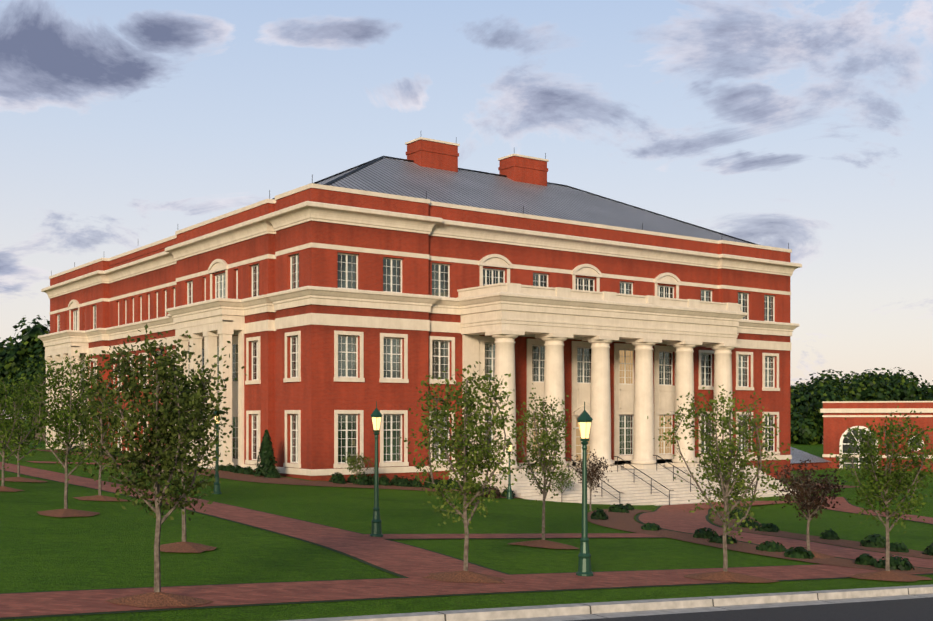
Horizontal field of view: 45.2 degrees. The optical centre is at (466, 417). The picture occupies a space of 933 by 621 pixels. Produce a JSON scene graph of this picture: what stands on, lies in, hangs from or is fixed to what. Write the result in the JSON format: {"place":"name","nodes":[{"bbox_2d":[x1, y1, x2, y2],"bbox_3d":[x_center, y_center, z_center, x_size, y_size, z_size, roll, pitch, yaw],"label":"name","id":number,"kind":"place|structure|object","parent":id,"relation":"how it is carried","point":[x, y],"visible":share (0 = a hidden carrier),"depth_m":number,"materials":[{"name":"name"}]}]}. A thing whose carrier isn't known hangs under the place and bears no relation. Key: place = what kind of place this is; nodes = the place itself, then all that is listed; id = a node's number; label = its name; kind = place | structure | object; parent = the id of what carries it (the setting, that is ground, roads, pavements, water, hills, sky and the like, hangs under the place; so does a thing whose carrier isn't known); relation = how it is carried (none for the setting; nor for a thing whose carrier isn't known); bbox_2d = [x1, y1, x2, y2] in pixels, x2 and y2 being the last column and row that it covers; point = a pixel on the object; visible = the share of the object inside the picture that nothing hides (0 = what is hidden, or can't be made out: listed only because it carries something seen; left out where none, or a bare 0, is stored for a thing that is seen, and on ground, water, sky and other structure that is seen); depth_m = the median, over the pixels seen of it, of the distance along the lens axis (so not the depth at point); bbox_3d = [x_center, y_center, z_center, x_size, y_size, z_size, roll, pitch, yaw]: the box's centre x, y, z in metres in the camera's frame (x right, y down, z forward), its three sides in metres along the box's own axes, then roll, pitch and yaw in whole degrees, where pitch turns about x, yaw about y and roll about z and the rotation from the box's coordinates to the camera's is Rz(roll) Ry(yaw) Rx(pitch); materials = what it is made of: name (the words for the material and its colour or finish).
{"place":"outdoors","nodes":[
{"label":"outdoors","id":0,"kind":"place"},
{"bbox_2d":[0,419,932,620],"bbox_3d":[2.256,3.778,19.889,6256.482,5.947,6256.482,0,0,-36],"label":"ground","id":1,"kind":"structure","parent":0,"point":[110,545],"depth_m":26.60,"materials":[{"name":"green plant"}]},
{"bbox_2d":[0,374,44,491],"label":"tree","id":2,"kind":"object","parent":1,"relation":"on","point":[8,424],"visible":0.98,"depth_m":41.46,"materials":[{"name":"green plant"}]},
{"bbox_2d":[0,315,49,439],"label":"treeline","id":3,"kind":"object","parent":1,"relation":"on","point":[23,357],"visible":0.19,"depth_m":178.00,"materials":[{"name":"green plant"}]},
{"bbox_2d":[0,399,50,481],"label":"tree","id":4,"kind":"object","parent":1,"relation":"on","point":[18,478],"visible":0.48,"depth_m":48.12,"materials":[{"name":"green plant"}]},
{"bbox_2d":[19,350,125,516],"bbox_3d":[-11.712,0.468,33.057,2.796,5.000,3.147,0,0,19],"label":"tree","id":5,"kind":"object","parent":1,"relation":"on","point":[58,424],"visible":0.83,"depth_m":32.77,"materials":[{"name":"green plant"}]},
{"bbox_2d":[66,381,130,500],"bbox_3d":[-12.975,0.864,39.463,2.466,4.327,2.277,0,0,39],"label":"tree","id":6,"kind":"object","parent":1,"relation":"on","point":[99,497],"visible":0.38,"depth_m":39.37,"materials":[{"name":"green plant"}]},
{"bbox_2d":[68,324,245,606],"bbox_3d":[-5.042,0.804,18.127,2.503,4.577,2.402,0,0,-36],"label":"tree","id":7,"kind":"object","parent":1,"relation":"on","point":[163,417],"visible":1,"depth_m":17.92,"materials":[{"name":"green plant"}]},
{"bbox_2d":[137,369,229,552],"bbox_3d":[-6.480,0.957,25.778,1.657,4.348,2.111,0,0,22],"label":"tree","id":8,"kind":"object","parent":1,"relation":"on","point":[184,546],"visible":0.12,"depth_m":25.66,"materials":[{"name":"green plant"}]},
{"bbox_2d":[212,411,221,493],"bbox_3d":[-10.562,1.366,47.390,0.390,3.850,0.380,0,0,-36],"label":"lamp post","id":9,"kind":"object","parent":1,"relation":"on","point":[216,490],"visible":0.71,"depth_m":47.32,"materials":[{"name":"green metal"}]},
{"bbox_2d":[253,429,279,476],"bbox_3d":[-11.575,2.110,64.620,1.597,2.883,1.552,0,0,-36],"label":"conifer shrub","id":10,"kind":"object","parent":1,"relation":"on","point":[266,464],"visible":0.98,"depth_m":64.38,"materials":[{"name":"green plant"}]},
{"bbox_2d":[342,452,373,483],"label":"tree","id":11,"kind":"object","parent":1,"relation":"on","point":[351,460],"visible":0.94,"depth_m":62.88,"materials":[{"name":"green plant"}]},
{"bbox_2d":[370,401,382,536],"bbox_3d":[-2.513,1.472,31.252,0.390,3.850,0.380,0,0,-36],"label":"lamp post","id":12,"kind":"object","parent":1,"relation":"on","point":[376,415],"visible":0.92,"depth_m":31.19,"materials":[{"name":"green metal"}]},
{"bbox_2d":[38,183,801,484],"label":"building walls","id":13,"kind":"structure","parent":1,"relation":"on","point":[344,301],"depth_m":71.57,"materials":[{"name":"red brick"}]},
{"bbox_2d":[45,315,244,468],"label":"building side porches","id":14,"kind":"object","parent":13,"relation":"attached to","point":[210,330],"visible":0.48,"depth_m":72.70,"materials":[{"name":"beige stone"}]},
{"bbox_2d":[51,137,788,275],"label":"building roof","id":15,"kind":"structure","parent":13,"relation":"on","point":[427,168],"depth_m":82.98,"materials":[{"name":"grey metal"}]},
{"bbox_2d":[449,283,795,505],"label":"front portico","id":16,"kind":"structure","parent":13,"relation":"attached to","point":[504,315],"depth_m":72.23,"materials":[{"name":"beige stone"}]},
{"bbox_2d":[71,445,813,497],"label":"foundation shrubs","id":17,"kind":"object","parent":1,"relation":"on","point":[363,479],"depth_m":64.75,"materials":[{"name":"green plant"}]},
{"bbox_2d":[399,361,525,582],"bbox_3d":[-0.057,1.125,22.778,2.401,4.543,2.438,0,0,-12],"label":"tree","id":18,"kind":"object","parent":1,"relation":"on","point":[462,436],"visible":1,"depth_m":22.66,"materials":[{"name":"green plant"}]},
{"bbox_2d":[0,461,932,619],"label":"paths","id":19,"kind":"structure","parent":1,"relation":"on","point":[411,565],"depth_m":24.93,"materials":[{"name":"red brick"}]},
{"bbox_2d":[33,449,932,573],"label":"mulch beds","id":20,"kind":"object","parent":1,"relation":"on","point":[625,521],"visible":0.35,"depth_m":39.69,"materials":[{"name":"brown soil"}]},
{"bbox_2d":[485,486,499,498],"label":"purple shrubs","id":21,"kind":"object","parent":1,"relation":"on","point":[497,492],"visible":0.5,"depth_m":61.02,"materials":[{"name":"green plant"}]},
{"bbox_2d":[506,437,512,498],"bbox_3d":[2.390,2.830,62.192,0.390,3.500,0.380,0,0,-36],"label":"lamp post","id":22,"kind":"object","parent":1,"relation":"on","point":[509,493],"visible":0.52,"depth_m":62.12,"materials":[{"name":"green metal"}]},
{"bbox_2d":[508,383,578,548],"bbox_3d":[2.222,1.375,31.140,2.029,4.621,2.180,0,0,-36],"label":"tree","id":23,"kind":"object","parent":1,"relation":"on","point":[545,438],"visible":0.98,"depth_m":31.10,"materials":[{"name":"green plant"}]},
{"bbox_2d":[546,464,580,501],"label":"tree","id":24,"kind":"object","parent":1,"relation":"on","point":[563,479],"visible":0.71,"depth_m":64.71,"materials":[{"name":"green plant"}]},
{"bbox_2d":[576,402,592,575],"bbox_3d":[2.569,1.579,24.349,0.390,3.850,0.380,0,0,-36],"label":"lamp post","id":25,"kind":"object","parent":1,"relation":"on","point":[584,419],"visible":0.94,"depth_m":24.29,"materials":[{"name":"green metal"}]},
{"bbox_2d":[569,449,613,510],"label":"tree","id":26,"kind":"object","parent":1,"relation":"on","point":[594,468],"visible":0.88,"depth_m":52.27,"materials":[{"name":"brown plant"}]},
{"bbox_2d":[647,384,794,582],"bbox_3d":[5.905,1.479,25.165,2.800,4.486,2.985,0,0,-36],"label":"tree","id":27,"kind":"object","parent":1,"relation":"on","point":[721,448],"visible":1,"depth_m":24.94,"materials":[{"name":"green plant"}]},
{"bbox_2d":[696,465,755,535],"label":"tree","id":28,"kind":"object","parent":1,"relation":"on","point":[718,490],"visible":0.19,"depth_m":35.86,"materials":[{"name":"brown plant"}]},
{"bbox_2d":[590,503,932,570],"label":"shrubs","id":29,"kind":"object","parent":1,"relation":"on","point":[873,541],"depth_m":34.98,"materials":[{"name":"green plant"}]},
{"bbox_2d":[769,459,850,557],"bbox_3d":[9.754,2.618,31.791,2.192,2.859,1.933,0,0,28],"label":"tree","id":30,"kind":"object","parent":1,"relation":"on","point":[805,497],"visible":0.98,"depth_m":31.67,"materials":[{"name":"brown plant"}]},
{"bbox_2d":[790,367,932,444],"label":"treeline","id":31,"kind":"object","parent":1,"relation":"on","point":[806,417],"visible":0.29,"depth_m":209.41,"materials":[{"name":"green plant"}]},
{"bbox_2d":[790,401,932,471],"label":"annex building","id":32,"kind":"structure","parent":1,"relation":"on","point":[856,414],"depth_m":116.06,"materials":[{"name":"brick"}]},
{"bbox_2d":[826,406,932,581],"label":"tree","id":33,"kind":"object","parent":1,"relation":"on","point":[872,457],"visible":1,"depth_m":26.62,"materials":[{"name":"green plant"}]},
{"bbox_2d":[0,0,932,418],"label":"sky","id":34,"kind":"structure","parent":0,"point":[126,125],"materials":[{"name":"blue"}]}
]}

